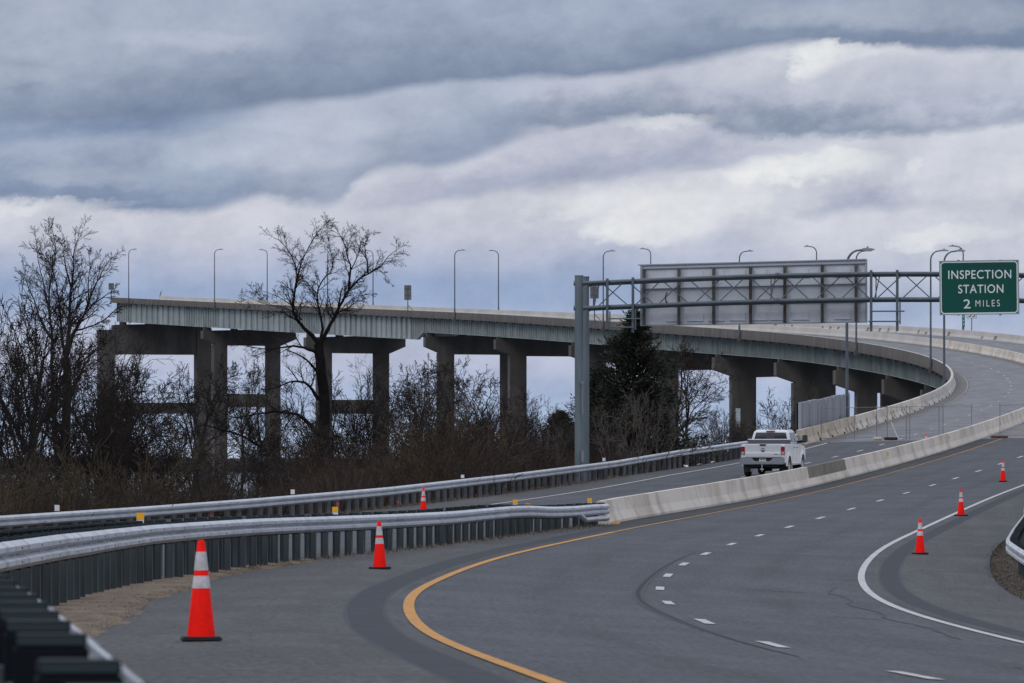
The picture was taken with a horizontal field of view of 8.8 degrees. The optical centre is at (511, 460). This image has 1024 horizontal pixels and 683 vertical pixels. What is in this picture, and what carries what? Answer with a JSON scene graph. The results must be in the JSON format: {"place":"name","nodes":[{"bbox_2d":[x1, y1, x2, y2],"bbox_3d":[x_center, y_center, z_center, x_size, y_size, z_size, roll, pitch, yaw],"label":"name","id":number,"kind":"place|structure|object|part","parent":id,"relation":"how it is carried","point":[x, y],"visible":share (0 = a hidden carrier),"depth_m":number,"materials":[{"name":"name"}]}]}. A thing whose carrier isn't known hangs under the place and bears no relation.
{"place":"outdoors","nodes":[
{"label":"outdoors","id":0,"kind":"place"},
{"bbox_2d":[4,474,291,501],"bbox_3d":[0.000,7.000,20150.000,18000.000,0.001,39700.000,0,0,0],"label":"water","id":1,"kind":"structure","parent":0,"point":[186,487],"depth_m":1965.64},
{"bbox_2d":[97,297,1023,495],"bbox_3d":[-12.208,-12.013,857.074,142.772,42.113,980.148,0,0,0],"label":"bridge","id":2,"kind":"structure","parent":1,"relation":"in","point":[898,375],"depth_m":880.52,"materials":[{"name":"concrete"}]},
{"bbox_2d":[109,283,113,297],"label":"road sign","id":3,"kind":"object","parent":2,"relation":"on","point":[111,286],"visible":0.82,"depth_m":1344.47,"materials":[{"name":"metal"}]},
{"bbox_2d":[127,249,136,304],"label":"street lamp","id":4,"kind":"object","parent":2,"relation":"on","point":[128,302],"visible":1,"depth_m":1328.92,"materials":[{"name":"metal"}]},
{"bbox_2d":[213,249,222,308],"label":"street lamp","id":5,"kind":"object","parent":2,"relation":"on","point":[214,307],"visible":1,"depth_m":1255.91,"materials":[{"name":"metal"}]},
{"bbox_2d":[259,249,267,299],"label":"street lamp","id":6,"kind":"object","parent":2,"relation":"on","point":[267,272],"visible":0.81,"depth_m":1301.94,"materials":[{"name":"metal"}]},
{"bbox_2d":[326,249,334,314],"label":"street lamp","id":7,"kind":"object","parent":2,"relation":"on","point":[327,277],"visible":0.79,"depth_m":1160.92,"materials":[{"name":"metal"}]},
{"bbox_2d":[364,249,373,304],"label":"street lamp","id":8,"kind":"object","parent":2,"relation":"on","point":[373,283],"visible":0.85,"depth_m":1218.96,"materials":[{"name":"metal"}]},
{"bbox_2d":[404,285,412,311],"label":"road sign","id":9,"kind":"object","parent":2,"relation":"on","point":[407,292],"visible":1,"depth_m":1088.97,"materials":[{"name":"metal"}]},
{"bbox_2d":[453,249,464,320],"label":"street lamp","id":10,"kind":"object","parent":2,"relation":"on","point":[454,318],"visible":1,"depth_m":1043.92,"materials":[{"name":"metal"}]},
{"bbox_2d":[489,249,498,309],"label":"street lamp","id":11,"kind":"object","parent":2,"relation":"on","point":[498,277],"visible":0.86,"depth_m":1117.91,"materials":[{"name":"metal"}]},
{"bbox_2d":[158,296,1023,523],"bbox_3d":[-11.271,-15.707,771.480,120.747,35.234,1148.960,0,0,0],"label":"concrete barrier","id":12,"kind":"object","parent":2,"relation":"on","point":[637,506],"visible":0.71,"depth_m":314.02,"materials":[{"name":"beige concrete"}]},
{"bbox_2d":[590,286,600,322],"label":"road sign","id":13,"kind":"object","parent":2,"relation":"attached to","point":[591,290],"visible":0.87,"depth_m":918.98,"materials":[{"name":"metal"}]},
{"bbox_2d":[601,250,614,330],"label":"street lamp","id":14,"kind":"object","parent":2,"relation":"on","point":[602,328],"visible":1,"depth_m":910.93,"materials":[{"name":"metal"}]},
{"bbox_2d":[736,408,739,428],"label":"cover board","id":15,"kind":"object","parent":2,"relation":"attached to","point":[737,414],"visible":0.5,"depth_m":811.27,"materials":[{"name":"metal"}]},
{"bbox_2d":[737,249,752,340],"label":"street lamp","id":16,"kind":"object","parent":2,"relation":"on","point":[739,337],"visible":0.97,"depth_m":793.94,"materials":[{"name":"metal"}]},
{"bbox_2d":[821,405,887,440],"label":"chain link fence","id":17,"kind":"object","parent":2,"relation":"on","point":[854,422],"visible":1,"depth_m":375.50,"materials":[{"name":"grey metal"}]},
{"bbox_2d":[854,251,864,354],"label":"street lamp","id":18,"kind":"object","parent":2,"relation":"on","point":[856,352],"visible":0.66,"depth_m":697.91,"materials":[{"name":"metal"}]},
{"bbox_2d":[845,246,874,416],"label":"street lamp","id":19,"kind":"object","parent":2,"relation":"on","point":[846,348],"visible":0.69,"depth_m":401.92,"materials":[{"name":"metal"}]},
{"bbox_2d":[884,437,897,439],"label":"sandbag","id":20,"kind":"object","parent":2,"relation":"on","point":[890,438],"visible":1,"depth_m":373.24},
{"bbox_2d":[876,405,936,438],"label":"chain link fence","id":21,"kind":"object","parent":2,"relation":"on","point":[909,421],"visible":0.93,"depth_m":374.10,"materials":[{"name":"grey metal"}]},
{"bbox_2d":[928,248,948,372],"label":"street lamp","id":22,"kind":"object","parent":2,"relation":"on","point":[930,364],"visible":1,"depth_m":621.93,"materials":[{"name":"metal"}]},
{"bbox_2d":[906,404,971,438],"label":"chain link fence","id":23,"kind":"object","parent":2,"relation":"on","point":[929,419],"visible":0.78,"depth_m":373.79,"materials":[{"name":"grey metal"}]},
{"bbox_2d":[943,248,964,384],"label":"street lamp","id":24,"kind":"object","parent":2,"relation":"on","point":[944,378],"visible":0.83,"depth_m":526.92,"materials":[{"name":"metal"}]},
{"bbox_2d":[949,244,964,329],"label":"street lamp","id":25,"kind":"object","parent":2,"relation":"on","point":[963,316],"visible":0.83,"depth_m":755.83,"materials":[{"name":"metal"}]},
{"bbox_2d":[967,315,976,330],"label":"road sign","id":26,"kind":"object","parent":2,"relation":"attached to","point":[971,316],"visible":0.2,"depth_m":748.99,"materials":[{"name":"white metal"}]},
{"bbox_2d":[990,436,1007,437],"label":"ballast block","id":27,"kind":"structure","parent":2,"relation":"on","point":[999,436],"depth_m":371.73,"materials":[{"name":"brown"}]},
{"bbox_2d":[1000,404,1023,435],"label":"chain link fence","id":28,"kind":"object","parent":2,"relation":"on","point":[1012,422],"visible":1,"depth_m":372.31,"materials":[{"name":"grey metal"}]},
{"bbox_2d":[0,0,1023,457],"label":"sky","id":29,"kind":"structure","parent":0,"point":[551,137],"materials":[{"name":"grey"}]},
{"bbox_2d":[89,441,1023,682],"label":"road shoulder","id":30,"kind":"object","parent":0,"point":[286,624],"visible":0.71,"depth_m":88.33},
{"bbox_2d":[51,559,316,663],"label":"verge","id":31,"kind":"structure","parent":30,"relation":"on","point":[106,596],"depth_m":86.78,"materials":[{"name":"beige gravel"}]},
{"bbox_2d":[180,540,222,641],"bbox_3d":[-2.778,1.161,59.500,0.360,0.905,0.360,0,0,-7],"label":"traffic cone","id":32,"kind":"object","parent":30,"relation":"on","point":[201,628],"visible":1,"depth_m":59.43,"materials":[{"name":"orange plastic"}]},
{"bbox_2d":[52,473,630,680],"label":"dry grass","id":33,"kind":"structure","parent":30,"relation":"on","point":[433,501],"depth_m":136.16,"materials":[{"name":"brown plant"}]},
{"bbox_2d":[369,521,390,568],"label":"traffic cone","id":34,"kind":"object","parent":30,"relation":"on","point":[379,562],"visible":1,"depth_m":124.42,"materials":[{"name":"orange plastic"}]},
{"bbox_2d":[343,488,1023,682],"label":"rumble fringe","id":35,"kind":"object","parent":30,"relation":"on","point":[347,620],"visible":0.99,"depth_m":97.13,"materials":[{"name":"grey asphalt"}]},
{"bbox_2d":[596,439,996,530],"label":"dark shoulder","id":36,"kind":"object","parent":30,"relation":"on","point":[683,514],"visible":1,"depth_m":264.55},
{"bbox_2d":[911,519,928,553],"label":"traffic cone","id":37,"kind":"object","parent":30,"relation":"on","point":[920,548],"visible":1,"depth_m":168.63,"materials":[{"name":"orange plastic"}]},
{"bbox_2d":[954,489,967,515],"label":"traffic cone","id":38,"kind":"object","parent":30,"relation":"on","point":[960,512],"visible":1,"depth_m":223.93,"materials":[{"name":"orange plastic"}]},
{"bbox_2d":[163,438,1023,682],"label":"road","id":39,"kind":"structure","parent":0,"point":[593,621],"depth_m":109.53,"materials":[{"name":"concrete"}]},
{"bbox_2d":[420,488,426,508],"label":"traffic cone","id":40,"kind":"object","parent":39,"relation":"on","point":[423,502],"visible":0.59,"depth_m":216.94,"materials":[{"name":"orange plastic"}]},
{"bbox_2d":[403,532,613,682],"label":"yellow edge line","id":41,"kind":"object","parent":39,"relation":"on","point":[413,618],"visible":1,"depth_m":72.83,"materials":[{"name":"paint"}]},
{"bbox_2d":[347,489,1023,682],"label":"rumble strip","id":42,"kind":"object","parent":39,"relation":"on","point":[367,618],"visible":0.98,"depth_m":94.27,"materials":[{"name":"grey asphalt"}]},
{"bbox_2d":[632,552,794,655],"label":"road seal","id":43,"kind":"object","parent":39,"relation":"on","point":[642,590],"visible":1,"depth_m":104.26,"materials":[{"name":"grey asphalt"}]},
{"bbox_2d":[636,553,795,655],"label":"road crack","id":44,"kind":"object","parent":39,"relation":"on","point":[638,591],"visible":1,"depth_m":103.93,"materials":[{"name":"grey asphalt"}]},
{"bbox_2d":[488,443,1023,679],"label":"white lane line","id":45,"kind":"object","parent":39,"relation":"on","point":[861,578],"visible":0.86,"depth_m":135.94,"materials":[{"name":"paint"}]},
{"bbox_2d":[740,428,807,475],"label":"pickup truck","id":46,"kind":"object","parent":39,"relation":"on","point":[764,451],"visible":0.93,"depth_m":297.94,"materials":[{"name":"white metal"}]},
{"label":"rear window","id":47,"kind":"part","parent":46,"relation":"part of","materials":[{"name":"black glass"}]},
{"bbox_2d":[545,555,1010,638],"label":"road crack","id":48,"kind":"object","parent":39,"relation":"on","point":[884,615],"visible":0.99,"depth_m":105.60,"materials":[{"name":"grey"}]},
{"bbox_2d":[613,430,1023,531],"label":"yellow edge line","id":49,"kind":"object","parent":39,"relation":"on","point":[802,494],"visible":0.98,"depth_m":257.86,"materials":[{"name":"paint"}]},
{"bbox_2d":[999,460,1006,481],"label":"traffic cone","id":50,"kind":"object","parent":39,"relation":"on","point":[1002,477],"visible":1,"depth_m":283.23,"materials":[{"name":"orange plastic"}]},
{"bbox_2d":[589,378,726,469],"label":"bare tree","id":51,"kind":"object","parent":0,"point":[644,385],"visible":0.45,"depth_m":321.70,"materials":[{"name":"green plant"}]},
{"bbox_2d":[983,542,1023,600],"bbox_3d":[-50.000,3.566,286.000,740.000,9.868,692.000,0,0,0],"label":"ground","id":52,"kind":"structure","parent":0,"point":[1007,569],"depth_m":156.45,"materials":[{"name":"brown plant"}]},
{"bbox_2d":[0,436,90,499],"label":"bare tree","id":53,"kind":"object","parent":52,"relation":"on","point":[36,465],"visible":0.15,"depth_m":249.31,"materials":[{"name":"brown plant"}]},
{"bbox_2d":[0,292,114,474],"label":"bare tree","id":54,"kind":"object","parent":52,"relation":"on","point":[33,335],"visible":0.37,"depth_m":321.32,"materials":[{"name":"brown plant"}]},
{"bbox_2d":[0,216,134,488],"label":"bare tree","id":55,"kind":"object","parent":52,"relation":"on","point":[55,292],"visible":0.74,"depth_m":284.83,"materials":[{"name":"brown plant"}]},
{"bbox_2d":[0,240,138,480],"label":"bare tree","id":56,"kind":"object","parent":52,"relation":"on","point":[22,422],"visible":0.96,"depth_m":261.78,"materials":[{"name":"brown plant"}]},
{"bbox_2d":[0,280,175,483],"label":"bare tree","id":57,"kind":"object","parent":52,"relation":"on","point":[28,379],"visible":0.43,"depth_m":275.85,"materials":[{"name":"brown plant"}]},
{"bbox_2d":[14,328,204,498],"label":"bare tree","id":58,"kind":"object","parent":52,"relation":"on","point":[101,416],"visible":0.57,"depth_m":269.69,"materials":[{"name":"brown plant"}]},
{"bbox_2d":[43,323,177,483],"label":"bare tree","id":59,"kind":"object","parent":52,"relation":"on","point":[108,384],"visible":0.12,"depth_m":328.04,"materials":[{"name":"brown plant"}]},
{"bbox_2d":[71,382,172,493],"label":"bare tree","id":60,"kind":"object","parent":52,"relation":"on","point":[115,441],"visible":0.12,"depth_m":299.78,"materials":[{"name":"brown plant"}]},
{"bbox_2d":[63,392,199,504],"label":"bare tree","id":61,"kind":"object","parent":52,"relation":"on","point":[140,443],"visible":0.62,"depth_m":264.43,"materials":[{"name":"brown plant"}]},
{"bbox_2d":[70,354,217,483],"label":"bare tree","id":62,"kind":"object","parent":52,"relation":"on","point":[147,398],"visible":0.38,"depth_m":298.92,"materials":[{"name":"brown plant"}]},
{"bbox_2d":[149,353,245,494],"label":"bare tree","id":63,"kind":"object","parent":52,"relation":"on","point":[210,404],"visible":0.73,"depth_m":310.39,"materials":[{"name":"brown plant"}]},
{"bbox_2d":[138,411,283,498],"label":"bare tree","id":64,"kind":"object","parent":52,"relation":"on","point":[203,453],"visible":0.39,"depth_m":280.12,"materials":[{"name":"brown plant"}]},
{"bbox_2d":[188,353,294,491],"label":"bare tree","id":65,"kind":"object","parent":52,"relation":"on","point":[249,405],"visible":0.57,"depth_m":340.07,"materials":[{"name":"brown plant"}]},
{"bbox_2d":[203,443,300,498],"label":"bare tree","id":66,"kind":"object","parent":52,"relation":"on","point":[250,473],"visible":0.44,"depth_m":272.20,"materials":[{"name":"brown plant"}]},
{"bbox_2d":[217,394,345,497],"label":"bare tree","id":67,"kind":"object","parent":52,"relation":"on","point":[258,442],"visible":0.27,"depth_m":300.34,"materials":[{"name":"brown plant"}]},
{"bbox_2d":[0,498,596,576],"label":"guardrail","id":68,"kind":"object","parent":52,"relation":"on","point":[22,531],"visible":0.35,"depth_m":129.75,"materials":[{"name":"grey metal"}]},
{"bbox_2d":[190,212,409,461],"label":"bare tree","id":69,"kind":"object","parent":52,"relation":"on","point":[323,397],"visible":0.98,"depth_m":301.79,"materials":[{"name":"brown plant"}]},
{"bbox_2d":[0,503,609,682],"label":"guardrail","id":70,"kind":"object","parent":52,"relation":"on","point":[41,639],"visible":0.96,"depth_m":101.14,"materials":[{"name":"grey metal"}]},
{"bbox_2d":[252,399,366,494],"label":"bare tree","id":71,"kind":"object","parent":52,"relation":"on","point":[316,439],"visible":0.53,"depth_m":269.77,"materials":[{"name":"brown plant"}]},
{"bbox_2d":[259,429,361,489],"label":"bare tree","id":72,"kind":"object","parent":52,"relation":"on","point":[306,458],"visible":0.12,"depth_m":290.06,"materials":[{"name":"brown plant"}]},
{"bbox_2d":[299,438,395,475],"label":"bare tree","id":73,"kind":"object","parent":52,"relation":"on","point":[359,448],"visible":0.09,"depth_m":283.52,"materials":[{"name":"brown plant"}]},
{"bbox_2d":[269,356,435,465],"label":"bare tree","id":74,"kind":"object","parent":52,"relation":"on","point":[356,427],"visible":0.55,"depth_m":329.17,"materials":[{"name":"brown plant"}]},
{"bbox_2d":[315,356,414,452],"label":"bare tree","id":75,"kind":"object","parent":52,"relation":"on","point":[392,398],"visible":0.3,"depth_m":349.14,"materials":[{"name":"brown plant"}]},
{"bbox_2d":[0,388,737,529],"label":"undergrowth","id":76,"kind":"object","parent":52,"relation":"on","point":[410,471],"visible":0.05,"depth_m":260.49,"materials":[{"name":"brown plant"}]},
{"bbox_2d":[0,442,738,529],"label":"weeds","id":77,"kind":"object","parent":52,"relation":"on","point":[285,509],"visible":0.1,"depth_m":230.06,"materials":[{"name":"brown plant"}]},
{"bbox_2d":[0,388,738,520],"bbox_3d":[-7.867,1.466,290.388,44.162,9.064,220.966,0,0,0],"label":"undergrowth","id":78,"kind":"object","parent":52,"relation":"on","point":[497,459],"visible":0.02,"depth_m":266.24,"materials":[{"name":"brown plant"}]},
{"bbox_2d":[330,424,422,473],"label":"bare tree","id":79,"kind":"object","parent":52,"relation":"on","point":[378,449],"visible":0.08,"depth_m":296.13,"materials":[{"name":"brown plant"}]},
{"bbox_2d":[0,434,797,529],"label":"guardrail","id":80,"kind":"object","parent":52,"relation":"on","point":[114,514],"visible":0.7,"depth_m":230.19,"materials":[{"name":"grey metal"}]},
{"bbox_2d":[373,353,461,442],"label":"bare tree","id":81,"kind":"object","parent":52,"relation":"on","point":[421,381],"visible":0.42,"depth_m":339.15,"materials":[{"name":"brown plant"}]},
{"bbox_2d":[368,366,490,462],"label":"bare tree","id":82,"kind":"object","parent":52,"relation":"on","point":[409,397],"visible":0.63,"depth_m":309.61,"materials":[{"name":"brown plant"}]},
{"bbox_2d":[386,412,495,461],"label":"bare tree","id":83,"kind":"object","parent":52,"relation":"on","point":[440,435],"visible":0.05,"depth_m":290.14,"materials":[{"name":"brown plant"}]},
{"bbox_2d":[388,354,536,440],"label":"bare tree","id":84,"kind":"object","parent":52,"relation":"on","point":[473,392],"visible":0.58,"depth_m":330.72,"materials":[{"name":"brown plant"}]},
{"bbox_2d":[439,399,529,451],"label":"bare tree","id":85,"kind":"object","parent":52,"relation":"on","point":[487,421],"visible":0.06,"depth_m":311.70,"materials":[{"name":"brown plant"}]},
{"bbox_2d":[427,397,553,469],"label":"bare tree","id":86,"kind":"object","parent":52,"relation":"on","point":[475,420],"visible":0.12,"depth_m":289.98,"materials":[{"name":"brown plant"}]},
{"bbox_2d":[443,406,549,459],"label":"bare tree","id":87,"kind":"object","parent":52,"relation":"on","point":[508,432],"visible":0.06,"depth_m":300.27,"materials":[{"name":"brown plant"}]},
{"bbox_2d":[477,382,554,445],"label":"bare tree","id":88,"kind":"object","parent":52,"relation":"on","point":[528,406],"visible":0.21,"depth_m":344.66,"materials":[{"name":"brown plant"}]},
{"bbox_2d":[494,419,573,466],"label":"bare tree","id":89,"kind":"object","parent":52,"relation":"on","point":[535,443],"visible":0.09,"depth_m":305.88,"materials":[{"name":"brown plant"}]},
{"bbox_2d":[516,395,574,457],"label":"bare tree","id":90,"kind":"object","parent":52,"relation":"on","point":[550,420],"visible":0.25,"depth_m":329.70,"materials":[{"name":"brown plant"}]},
{"bbox_2d":[538,410,591,455],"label":"cedar tree","id":91,"kind":"object","parent":52,"relation":"on","point":[565,414],"visible":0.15,"depth_m":337.82,"materials":[{"name":"green plant"}]},
{"bbox_2d":[548,410,629,463],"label":"bare tree","id":92,"kind":"object","parent":52,"relation":"on","point":[572,446],"visible":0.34,"depth_m":311.83,"materials":[{"name":"plant"}]},
{"bbox_2d":[564,360,621,444],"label":"cedar tree","id":93,"kind":"object","parent":52,"relation":"on","point":[592,390],"visible":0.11,"depth_m":344.61,"materials":[{"name":"green plant"}]},
{"bbox_2d":[589,400,648,475],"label":"bare tree","id":94,"kind":"object","parent":52,"relation":"on","point":[621,438],"visible":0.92,"depth_m":304.91,"materials":[{"name":"plant"}]},
{"bbox_2d":[538,309,716,460],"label":"cedar tree","id":95,"kind":"object","parent":52,"relation":"on","point":[632,357],"visible":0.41,"depth_m":331.43,"materials":[{"name":"green plant"}]},
{"bbox_2d":[609,383,698,472],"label":"bare tree","id":96,"kind":"object","parent":52,"relation":"on","point":[654,419],"visible":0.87,"depth_m":311.98,"materials":[{"name":"brown plant"}]},
{"bbox_2d":[653,335,748,446],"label":"bare tree","id":97,"kind":"object","parent":52,"relation":"on","point":[684,351],"visible":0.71,"depth_m":344.01,"materials":[{"name":"brown plant"}]},
{"bbox_2d":[690,397,752,453],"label":"bush","id":98,"kind":"object","parent":52,"relation":"on","point":[718,438],"visible":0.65,"depth_m":352.00,"materials":[{"name":"brown plant"}]},
{"bbox_2d":[719,415,755,450],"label":"bare tree","id":99,"kind":"object","parent":52,"relation":"on","point":[738,437],"visible":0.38,"depth_m":371.80,"materials":[{"name":"brown plant"}]},
{"bbox_2d":[727,381,840,451],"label":"bare tree","id":100,"kind":"object","parent":52,"relation":"on","point":[773,418],"visible":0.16,"depth_m":395.69,"materials":[{"name":"plant"}]},
{"bbox_2d":[574,270,1023,483],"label":"sign gantry","id":101,"kind":"object","parent":52,"relation":"on","point":[582,285],"visible":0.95,"depth_m":289.84,"materials":[{"name":"metal"}]},
{"bbox_2d":[638,259,866,325],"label":"road sign","id":102,"kind":"object","parent":101,"relation":"attached to","point":[812,313],"visible":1,"depth_m":291.70,"materials":[{"name":"metal"}]},
{"bbox_2d":[939,260,1018,314],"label":"road sign","id":103,"kind":"object","parent":101,"relation":"attached to","point":[978,287],"visible":1,"depth_m":287.27,"materials":[{"name":"green metal"}]},
{"bbox_2d":[796,393,849,429],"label":"noise wall","id":104,"kind":"structure","parent":52,"relation":"on","point":[808,413],"depth_m":384.54,"materials":[{"name":"grey"}]},
{"bbox_2d":[1006,516,1023,579],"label":"guardrail","id":105,"kind":"object","parent":52,"relation":"on","point":[1015,544],"visible":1,"depth_m":152.61,"materials":[{"name":"silver metal"}]},
{"bbox_3d":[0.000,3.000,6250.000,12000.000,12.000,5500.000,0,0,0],"label":"far shore","id":106,"kind":"structure","parent":0,"visible":0},
{"bbox_2d":[1,455,358,471],"bbox_3d":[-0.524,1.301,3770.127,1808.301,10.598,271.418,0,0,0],"label":"treeline","id":107,"kind":"object","parent":106,"relation":"on","point":[231,463],"visible":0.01,"depth_m":3663.32,"materials":[{"name":"brown plant"}]}
]}

